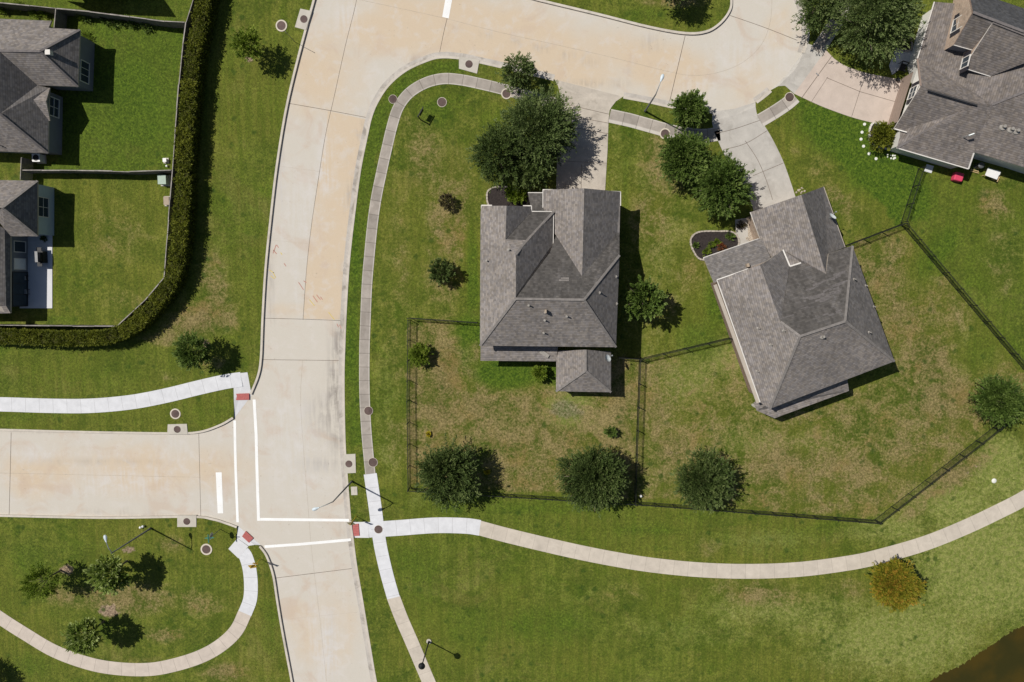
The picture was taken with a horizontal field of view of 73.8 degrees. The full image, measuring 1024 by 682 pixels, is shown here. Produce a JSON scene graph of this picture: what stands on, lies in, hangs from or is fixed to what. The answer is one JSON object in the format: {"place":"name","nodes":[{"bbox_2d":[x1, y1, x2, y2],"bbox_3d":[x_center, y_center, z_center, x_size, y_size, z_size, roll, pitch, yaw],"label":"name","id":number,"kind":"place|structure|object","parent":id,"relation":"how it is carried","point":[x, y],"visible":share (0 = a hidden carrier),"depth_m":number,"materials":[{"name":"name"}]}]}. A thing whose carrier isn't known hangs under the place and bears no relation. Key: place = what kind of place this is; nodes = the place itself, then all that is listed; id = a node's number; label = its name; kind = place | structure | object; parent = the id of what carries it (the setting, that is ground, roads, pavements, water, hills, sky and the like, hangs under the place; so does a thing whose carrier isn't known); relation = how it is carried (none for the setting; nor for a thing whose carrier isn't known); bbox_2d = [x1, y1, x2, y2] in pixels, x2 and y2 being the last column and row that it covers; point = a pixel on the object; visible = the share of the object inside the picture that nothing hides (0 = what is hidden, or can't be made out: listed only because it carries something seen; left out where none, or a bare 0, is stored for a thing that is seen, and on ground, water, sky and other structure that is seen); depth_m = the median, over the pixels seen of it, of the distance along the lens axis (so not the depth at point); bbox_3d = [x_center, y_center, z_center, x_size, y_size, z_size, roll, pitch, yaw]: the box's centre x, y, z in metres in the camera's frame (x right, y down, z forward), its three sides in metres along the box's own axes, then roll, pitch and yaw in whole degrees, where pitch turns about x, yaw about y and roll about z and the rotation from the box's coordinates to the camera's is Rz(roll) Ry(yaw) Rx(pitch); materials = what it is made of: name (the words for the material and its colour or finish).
{"place":"outdoors","nodes":[
{"label":"outdoors","id":0,"kind":"place"},
{"bbox_2d":[20,236,51,307],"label":"patio","id":1,"kind":"structure","parent":0,"point":[40,286],"depth_m":77.25,"materials":[{"name":"concrete"}]},
{"bbox_2d":[34,247,47,265],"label":"grill","id":2,"kind":"object","parent":1,"relation":"on","point":[40,256],"visible":1,"depth_m":76.18,"materials":[{"name":"black metal"}]},
{"bbox_2d":[0,19,94,154],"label":"house","id":3,"kind":"structure","parent":0,"point":[36,56],"depth_m":71.84,"materials":[{"name":"grey"}]},
{"bbox_2d":[50,96,59,118],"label":"window","id":4,"kind":"structure","parent":3,"relation":"in","point":[54,102],"depth_m":74.31,"materials":[{"name":"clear glass"}]},
{"bbox_2d":[79,59,89,84],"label":"window","id":5,"kind":"structure","parent":3,"relation":"in","point":[84,66],"depth_m":73.83,"materials":[{"name":"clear glass"}]},
{"bbox_2d":[0,372,242,412],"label":"sidewalk","id":6,"kind":"structure","parent":0,"point":[150,398],"depth_m":78.14,"materials":[{"name":"white concrete"}]},
{"bbox_2d":[0,610,250,675],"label":"sidewalk","id":7,"kind":"structure","parent":0,"point":[230,636],"depth_m":80.63,"materials":[{"name":"concrete"}]},
{"bbox_2d":[229,538,247,557],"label":"sidewalk","id":8,"kind":"structure","parent":0,"point":[237,548],"depth_m":79.08,"materials":[{"name":"concrete"}]},
{"bbox_2d":[239,548,257,615],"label":"sidewalk","id":9,"kind":"structure","parent":0,"point":[249,601],"depth_m":79.38,"materials":[{"name":"white concrete"}]},
{"bbox_2d":[364,473,398,598],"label":"sidewalk","id":10,"kind":"structure","parent":0,"point":[379,539],"depth_m":78.48,"materials":[{"name":"white concrete"}]},
{"bbox_2d":[0,0,806,681],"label":"road","id":11,"kind":"structure","parent":0,"point":[264,468],"depth_m":76.82,"materials":[{"name":"concrete"}]},
{"bbox_2d":[0,417,232,433],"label":"kerb","id":12,"kind":"structure","parent":11,"relation":"on","point":[115,432],"depth_m":78.46,"materials":[{"name":"concrete"}]},
{"bbox_2d":[167,424,187,433],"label":"storm inlet","id":13,"kind":"object","parent":12,"relation":"on","point":[177,429],"visible":1,"depth_m":78.15,"materials":[{"name":"concrete"}]},
{"bbox_2d":[0,514,236,527],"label":"kerb","id":14,"kind":"structure","parent":11,"relation":"on","point":[118,517],"depth_m":79.29,"materials":[{"name":"concrete"}]},
{"bbox_2d":[177,515,196,526],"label":"storm inlet","id":15,"kind":"object","parent":14,"relation":"on","point":[186,520],"visible":1,"depth_m":78.97,"materials":[{"name":"concrete"}]},
{"bbox_2d":[234,372,250,417],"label":"kerb ramp","id":16,"kind":"structure","parent":11,"relation":"on","point":[240,404],"depth_m":77.71,"materials":[{"name":"concrete"}]},
{"bbox_2d":[237,526,259,545],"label":"kerb ramp","id":17,"kind":"structure","parent":11,"relation":"on","point":[240,532],"depth_m":79.04,"materials":[{"name":"concrete"}]},
{"bbox_2d":[259,546,292,681],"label":"kerb","id":18,"kind":"structure","parent":11,"relation":"on","point":[278,608],"depth_m":79.57,"materials":[{"name":"concrete"}]},
{"bbox_2d":[250,0,315,394],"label":"kerb","id":19,"kind":"structure","parent":11,"relation":"on","point":[273,197],"depth_m":75.82,"materials":[{"name":"concrete"}]},
{"bbox_2d":[295,9,311,29],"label":"storm inlet","id":20,"kind":"object","parent":19,"relation":"on","point":[303,18],"visible":1,"depth_m":74.13,"materials":[{"name":"concrete"}]},
{"bbox_2d":[342,56,553,681],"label":"kerb","id":21,"kind":"structure","parent":11,"relation":"on","point":[350,245],"depth_m":76.46,"materials":[{"name":"concrete"}]},
{"bbox_2d":[344,454,355,472],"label":"storm inlet","id":22,"kind":"object","parent":21,"relation":"on","point":[349,463],"visible":1,"depth_m":77.86,"materials":[{"name":"concrete"}]},
{"bbox_2d":[459,57,479,73],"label":"storm inlet","id":23,"kind":"object","parent":21,"relation":"on","point":[469,64],"visible":1,"depth_m":73.98,"materials":[{"name":"concrete"}]},
{"bbox_2d":[534,0,732,34],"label":"kerb","id":24,"kind":"structure","parent":11,"relation":"on","point":[635,23],"depth_m":73.18,"materials":[{"name":"concrete"}]},
{"bbox_2d":[623,96,712,112],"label":"kerb","id":25,"kind":"structure","parent":11,"relation":"on","point":[645,101],"depth_m":73.77,"materials":[{"name":"concrete"}]},
{"bbox_2d":[387,595,435,681],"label":"sidewalk","id":26,"kind":"structure","parent":0,"point":[407,632],"depth_m":79.32,"materials":[{"name":"beige concrete"}]},
{"bbox_2d":[368,517,480,537],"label":"sidewalk","id":27,"kind":"structure","parent":0,"point":[431,525],"depth_m":78.19,"materials":[{"name":"white concrete"}]},
{"bbox_2d":[359,73,556,473],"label":"sidewalk","id":28,"kind":"structure","parent":0,"point":[408,93],"depth_m":75.61,"materials":[{"name":"concrete"}]},
{"bbox_2d":[0,0,1023,681],"bbox_3d":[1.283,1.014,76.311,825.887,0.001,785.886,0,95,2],"label":"ground","id":29,"kind":"structure","parent":0,"point":[872,444],"depth_m":76.67,"materials":[{"name":"green plant"}]},
{"bbox_2d":[0,180,53,312],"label":"house","id":30,"kind":"structure","parent":29,"relation":"on","point":[26,209],"depth_m":73.90,"materials":[{"name":"grey"}]},
{"bbox_2d":[13,240,25,252],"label":"window","id":31,"kind":"structure","parent":30,"relation":"in","point":[18,246],"depth_m":75.76,"materials":[{"name":"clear glass"}]},
{"bbox_2d":[13,258,25,269],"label":"window","id":32,"kind":"structure","parent":30,"relation":"in","point":[18,263],"depth_m":75.91,"materials":[{"name":"grey glass"}]},
{"bbox_2d":[12,271,27,306],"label":"window","id":33,"kind":"structure","parent":30,"relation":"in","point":[19,299],"depth_m":76.11,"materials":[{"name":"black glass"}]},
{"bbox_2d":[39,196,48,217],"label":"window","id":34,"kind":"structure","parent":30,"relation":"in","point":[43,201],"depth_m":74.97,"materials":[{"name":"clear glass"}]},
{"bbox_2d":[20,157,33,180],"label":"wooden fence","id":35,"kind":"object","parent":29,"relation":"on","point":[23,176],"visible":0.88,"depth_m":75.33,"materials":[{"name":"brown wood"}]},
{"bbox_2d":[16,561,62,601],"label":"young tree","id":36,"kind":"object","parent":29,"relation":"on","point":[31,589],"visible":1,"depth_m":76.30,"materials":[{"name":"green plant"}]},
{"bbox_2d":[32,154,46,163],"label":"air conditioner","id":37,"kind":"object","parent":29,"relation":"on","point":[39,158],"visible":1,"depth_m":75.45,"materials":[{"name":"metal"}]},
{"bbox_2d":[54,9,67,28],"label":"wooden fence","id":38,"kind":"object","parent":29,"relation":"on","point":[60,19],"visible":0.78,"depth_m":73.96,"materials":[{"name":"brown wood"}]},
{"bbox_2d":[60,617,104,654],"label":"young tree","id":39,"kind":"object","parent":29,"relation":"on","point":[87,641],"visible":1,"depth_m":76.19,"materials":[{"name":"green plant"}]},
{"bbox_2d":[0,2,184,27],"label":"wooden fence","id":40,"kind":"object","parent":29,"relation":"on","point":[73,12],"visible":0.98,"depth_m":73.70,"materials":[{"name":"brown wood"}]},
{"bbox_2d":[22,170,171,174],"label":"wooden fence","id":41,"kind":"object","parent":29,"relation":"on","point":[109,171],"visible":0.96,"depth_m":74.97,"materials":[{"name":"brown wood"}]},
{"bbox_2d":[0,0,196,326],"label":"wooden fence","id":42,"kind":"object","parent":29,"relation":"on","point":[188,24],"visible":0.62,"depth_m":74.51,"materials":[{"name":"brown wood"}]},
{"bbox_2d":[0,170,198,348],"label":"hedge","id":43,"kind":"object","parent":29,"relation":"on","point":[163,298],"visible":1,"depth_m":75.31,"materials":[{"name":"green plant"}]},
{"bbox_2d":[82,553,132,595],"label":"young tree","id":44,"kind":"object","parent":29,"relation":"on","point":[103,583],"visible":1,"depth_m":75.39,"materials":[{"name":"green plant"}]},
{"bbox_2d":[103,527,151,553],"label":"street lamp","id":45,"kind":"object","parent":29,"relation":"on","point":[105,536],"visible":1,"depth_m":73.98,"materials":[{"name":"grey metal"}]},
{"bbox_2d":[157,175,170,185],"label":"utility cabinet","id":46,"kind":"object","parent":29,"relation":"on","point":[164,180],"visible":0.97,"depth_m":75.17,"materials":[{"name":"metal"}]},
{"bbox_2d":[171,328,211,372],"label":"oak tree","id":47,"kind":"object","parent":29,"relation":"on","point":[189,357],"visible":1,"depth_m":73.76,"materials":[{"name":"green plant"}]},
{"bbox_2d":[173,0,220,173],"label":"hedge","id":48,"kind":"object","parent":29,"relation":"on","point":[190,127],"visible":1,"depth_m":73.35,"materials":[{"name":"green plant"}]},
{"bbox_2d":[201,544,211,554],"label":"manhole cover","id":49,"kind":"object","parent":29,"relation":"on","point":[206,549],"visible":1,"depth_m":79.19,"materials":[{"name":"metal"}]},
{"bbox_2d":[226,24,263,61],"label":"young tree","id":50,"kind":"object","parent":29,"relation":"on","point":[240,38],"visible":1,"depth_m":71.22,"materials":[{"name":"green plant"}]},
{"bbox_2d":[276,20,286,31],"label":"manhole cover","id":51,"kind":"object","parent":29,"relation":"on","point":[281,25],"visible":1,"depth_m":74.27,"materials":[{"name":"metal"}]},
{"bbox_2d":[352,522,368,537],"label":"kerb ramp","id":52,"kind":"structure","parent":29,"relation":"on","point":[363,530],"depth_m":78.52,"materials":[{"name":"concrete"}]},
{"bbox_2d":[406,320,409,490],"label":"metal fence","id":53,"kind":"object","parent":29,"relation":"on","point":[407,381],"visible":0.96,"depth_m":76.33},
{"bbox_2d":[407,341,433,369],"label":"shrub","id":54,"kind":"object","parent":29,"relation":"on","point":[415,356],"visible":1,"depth_m":75.20,"materials":[{"name":"green plant"}]},
{"bbox_2d":[427,256,456,285],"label":"sapling","id":55,"kind":"object","parent":29,"relation":"on","point":[447,266],"visible":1,"depth_m":74.00,"materials":[{"name":"plant"}]},
{"bbox_2d":[438,192,454,211],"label":"sapling","id":56,"kind":"object","parent":29,"relation":"on","point":[448,196],"visible":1,"depth_m":74.00,"materials":[{"name":"brown plant"}]},
{"bbox_2d":[414,432,482,516],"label":"oak tree","id":57,"kind":"object","parent":29,"relation":"on","point":[433,471],"visible":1,"depth_m":73.22,"materials":[{"name":"green plant"}]},
{"bbox_2d":[465,121,528,192],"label":"oak tree","id":58,"kind":"object","parent":29,"relation":"on","point":[489,145],"visible":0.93,"depth_m":70.31,"materials":[{"name":"green plant"}]},
{"bbox_2d":[486,186,528,205],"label":"planting bed","id":59,"kind":"object","parent":29,"relation":"on","point":[495,197],"visible":0.48,"depth_m":75.01,"materials":[{"name":"soil"}]},
{"bbox_2d":[505,183,528,204],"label":"shrub","id":60,"kind":"object","parent":59,"relation":"on","point":[515,196],"visible":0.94,"depth_m":73.62,"materials":[{"name":"green plant"}]},
{"bbox_2d":[494,51,536,92],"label":"oak tree","id":61,"kind":"object","parent":29,"relation":"on","point":[525,66],"visible":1,"depth_m":71.03,"materials":[{"name":"green plant"}]},
{"bbox_2d":[407,488,635,505],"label":"metal fence","id":62,"kind":"object","parent":29,"relation":"on","point":[536,496],"visible":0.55,"depth_m":76.57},
{"bbox_2d":[506,143,556,192],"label":"oak tree","id":63,"kind":"object","parent":29,"relation":"on","point":[522,179],"visible":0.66,"depth_m":71.11,"materials":[{"name":"green plant"}]},
{"bbox_2d":[493,79,581,175],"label":"oak tree","id":64,"kind":"object","parent":29,"relation":"on","point":[555,135],"visible":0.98,"depth_m":69.58,"materials":[{"name":"green plant"}]},
{"bbox_2d":[531,364,549,382],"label":"shrub","id":65,"kind":"object","parent":29,"relation":"on","point":[543,372],"visible":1,"depth_m":75.08,"materials":[{"name":"green plant"}]},
{"bbox_2d":[554,79,621,110],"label":"driveway apron","id":66,"kind":"object","parent":29,"relation":"on","point":[585,96],"visible":0.88,"depth_m":74.00,"materials":[{"name":"concrete"}]},
{"bbox_2d":[553,443,630,518],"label":"oak tree","id":67,"kind":"object","parent":29,"relation":"on","point":[606,479],"visible":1,"depth_m":72.62,"materials":[{"name":"green plant"}]},
{"bbox_2d":[603,425,617,437],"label":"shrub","id":68,"kind":"object","parent":29,"relation":"on","point":[613,430],"visible":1,"depth_m":75.74,"materials":[{"name":"green plant"}]},
{"bbox_2d":[634,360,641,503],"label":"metal fence","id":69,"kind":"object","parent":29,"relation":"on","point":[636,461],"visible":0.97,"depth_m":75.80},
{"bbox_2d":[618,274,669,321],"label":"maple tree","id":70,"kind":"object","parent":29,"relation":"on","point":[646,289],"visible":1,"depth_m":71.27,"materials":[{"name":"green plant"}]},
{"bbox_2d":[655,128,713,186],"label":"oak tree","id":71,"kind":"object","parent":29,"relation":"on","point":[683,155],"visible":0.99,"depth_m":70.00,"materials":[{"name":"green plant"}]},
{"bbox_2d":[640,337,731,359],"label":"metal fence","id":72,"kind":"object","parent":29,"relation":"on","point":[709,343],"visible":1,"depth_m":74.79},
{"bbox_2d":[667,88,709,131],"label":"oak tree","id":73,"kind":"object","parent":29,"relation":"on","point":[691,109],"visible":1,"depth_m":70.47,"materials":[{"name":"green plant"}]},
{"bbox_2d":[669,443,739,514],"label":"oak tree","id":74,"kind":"object","parent":29,"relation":"on","point":[714,484],"visible":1,"depth_m":73.00,"materials":[{"name":"green plant"}]},
{"bbox_2d":[690,230,739,260],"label":"planting bed","id":75,"kind":"object","parent":29,"relation":"on","point":[704,238],"visible":0.67,"depth_m":74.69,"materials":[{"name":"soil"}]},
{"bbox_2d":[688,148,756,219],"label":"oak tree","id":76,"kind":"object","parent":29,"relation":"on","point":[727,173],"visible":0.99,"depth_m":70.28,"materials":[{"name":"green plant"}]},
{"bbox_2d":[712,102,757,129],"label":"driveway apron","id":77,"kind":"object","parent":29,"relation":"on","point":[722,119],"visible":1,"depth_m":73.69,"materials":[{"name":"concrete"}]},
{"bbox_2d":[735,218,748,243],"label":"walkway","id":78,"kind":"structure","parent":29,"relation":"on","point":[742,233],"depth_m":74.54,"materials":[{"name":"concrete"}]},
{"bbox_2d":[636,502,880,524],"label":"metal fence","id":79,"kind":"object","parent":29,"relation":"on","point":[759,512],"visible":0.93,"depth_m":76.04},
{"bbox_2d":[771,44,825,92],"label":"driveway apron","id":80,"kind":"object","parent":29,"relation":"on","point":[793,79],"visible":1,"depth_m":73.08,"materials":[{"name":"concrete"}]},
{"bbox_2d":[791,0,849,34],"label":"oak tree","id":81,"kind":"object","parent":29,"relation":"on","point":[821,11],"visible":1,"depth_m":68.95,"materials":[{"name":"green plant"}]},
{"bbox_2d":[822,0,926,68],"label":"oak tree","id":82,"kind":"object","parent":29,"relation":"on","point":[900,13],"visible":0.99,"depth_m":67.65,"materials":[{"name":"green plant"}]},
{"bbox_2d":[868,122,886,149],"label":"planting bed","id":83,"kind":"object","parent":29,"relation":"on","point":[871,127],"visible":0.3,"depth_m":73.27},
{"bbox_2d":[866,120,896,152],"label":"shrub","id":84,"kind":"object","parent":83,"relation":"on","point":[881,130],"visible":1,"depth_m":71.80,"materials":[{"name":"green plant"}]},
{"bbox_2d":[864,555,926,612],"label":"maple tree","id":85,"kind":"object","parent":29,"relation":"on","point":[897,585],"visible":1,"depth_m":72.81,"materials":[{"name":"yellow plant"}]},
{"bbox_2d":[889,50,911,73],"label":"walkway","id":86,"kind":"structure","parent":29,"relation":"on","point":[894,66],"depth_m":72.64,"materials":[{"name":"concrete"}]},
{"bbox_2d":[900,166,926,222],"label":"metal fence","id":87,"kind":"object","parent":29,"relation":"on","point":[910,206],"visible":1,"depth_m":72.88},
{"bbox_2d":[874,403,1023,523],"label":"metal fence","id":88,"kind":"object","parent":29,"relation":"on","point":[959,454],"visible":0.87,"depth_m":75.14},
{"bbox_2d":[902,223,1023,369],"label":"metal fence","id":89,"kind":"object","parent":29,"relation":"on","point":[972,301],"visible":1,"depth_m":73.55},
{"bbox_2d":[982,168,1000,181],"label":"garden table","id":90,"kind":"object","parent":29,"relation":"on","point":[993,173],"visible":1,"depth_m":72.59,"materials":[{"name":"white plastic"}]},
{"bbox_2d":[965,372,1023,428],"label":"oak tree","id":91,"kind":"object","parent":29,"relation":"on","point":[1013,413],"visible":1,"depth_m":71.62,"materials":[{"name":"green plant"}]},
{"bbox_2d":[479,188,620,392],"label":"house","id":92,"kind":"structure","parent":0,"point":[544,294],"depth_m":69.15,"materials":[{"name":"grey"}]},
{"bbox_2d":[556,101,608,189],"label":"driveway","id":93,"kind":"structure","parent":0,"point":[585,166],"depth_m":74.40,"materials":[{"name":"concrete"}]},
{"bbox_2d":[608,109,720,141],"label":"sidewalk","id":94,"kind":"structure","parent":0,"point":[642,123],"depth_m":73.94,"materials":[{"name":"concrete"}]},
{"bbox_2d":[479,490,1023,578],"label":"sidewalk","id":95,"kind":"structure","parent":0,"point":[986,517],"depth_m":77.46,"materials":[{"name":"beige concrete"}]},
{"bbox_2d":[714,118,794,210],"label":"driveway","id":96,"kind":"structure","parent":0,"point":[751,144],"depth_m":73.90,"materials":[{"name":"concrete"}]},
{"bbox_2d":[757,97,798,125],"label":"sidewalk","id":97,"kind":"structure","parent":0,"point":[781,107],"depth_m":73.43,"materials":[{"name":"concrete"}]},
{"bbox_2d":[703,187,894,417],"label":"house","id":98,"kind":"structure","parent":0,"point":[789,285],"depth_m":69.12,"materials":[{"name":"grey"}]},
{"bbox_2d":[811,7,849,54],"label":"sidewalk","id":99,"kind":"structure","parent":0,"point":[822,41],"depth_m":72.70,"materials":[{"name":"concrete"}]},
{"bbox_2d":[794,51,900,123],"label":"driveway","id":100,"kind":"structure","parent":0,"point":[836,86],"depth_m":73.05,"materials":[{"name":"beige concrete"}]},
{"bbox_2d":[887,0,1023,173],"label":"house","id":101,"kind":"structure","parent":0,"point":[964,106],"depth_m":68.98,"materials":[{"name":"grey"}]},
{"bbox_2d":[887,72,912,124],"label":"garage door","id":102,"kind":"structure","parent":101,"relation":"in","point":[905,82],"depth_m":71.84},
{"bbox_2d":[906,81,918,103],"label":"window","id":103,"kind":"structure","parent":101,"relation":"in","point":[912,91],"depth_m":69.68,"materials":[{"name":"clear glass"}]},
{"bbox_2d":[950,13,961,37],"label":"window","id":104,"kind":"structure","parent":101,"relation":"in","point":[953,31],"depth_m":68.20,"materials":[{"name":"clear glass"}]},
{"bbox_2d":[959,50,970,73],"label":"window","id":105,"kind":"structure","parent":101,"relation":"in","point":[966,58],"depth_m":68.15,"materials":[{"name":"clear glass"}]},
{"bbox_2d":[951,172,963,181],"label":"ottoman","id":106,"kind":"object","parent":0,"point":[957,176],"visible":1,"depth_m":72.72,"materials":[{"name":"red fabric"}]},
{"bbox_2d":[930,626,1023,681],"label":"pond water","id":107,"kind":"structure","parent":0,"point":[1001,659],"depth_m":77.88,"materials":[{"name":"liquid"}]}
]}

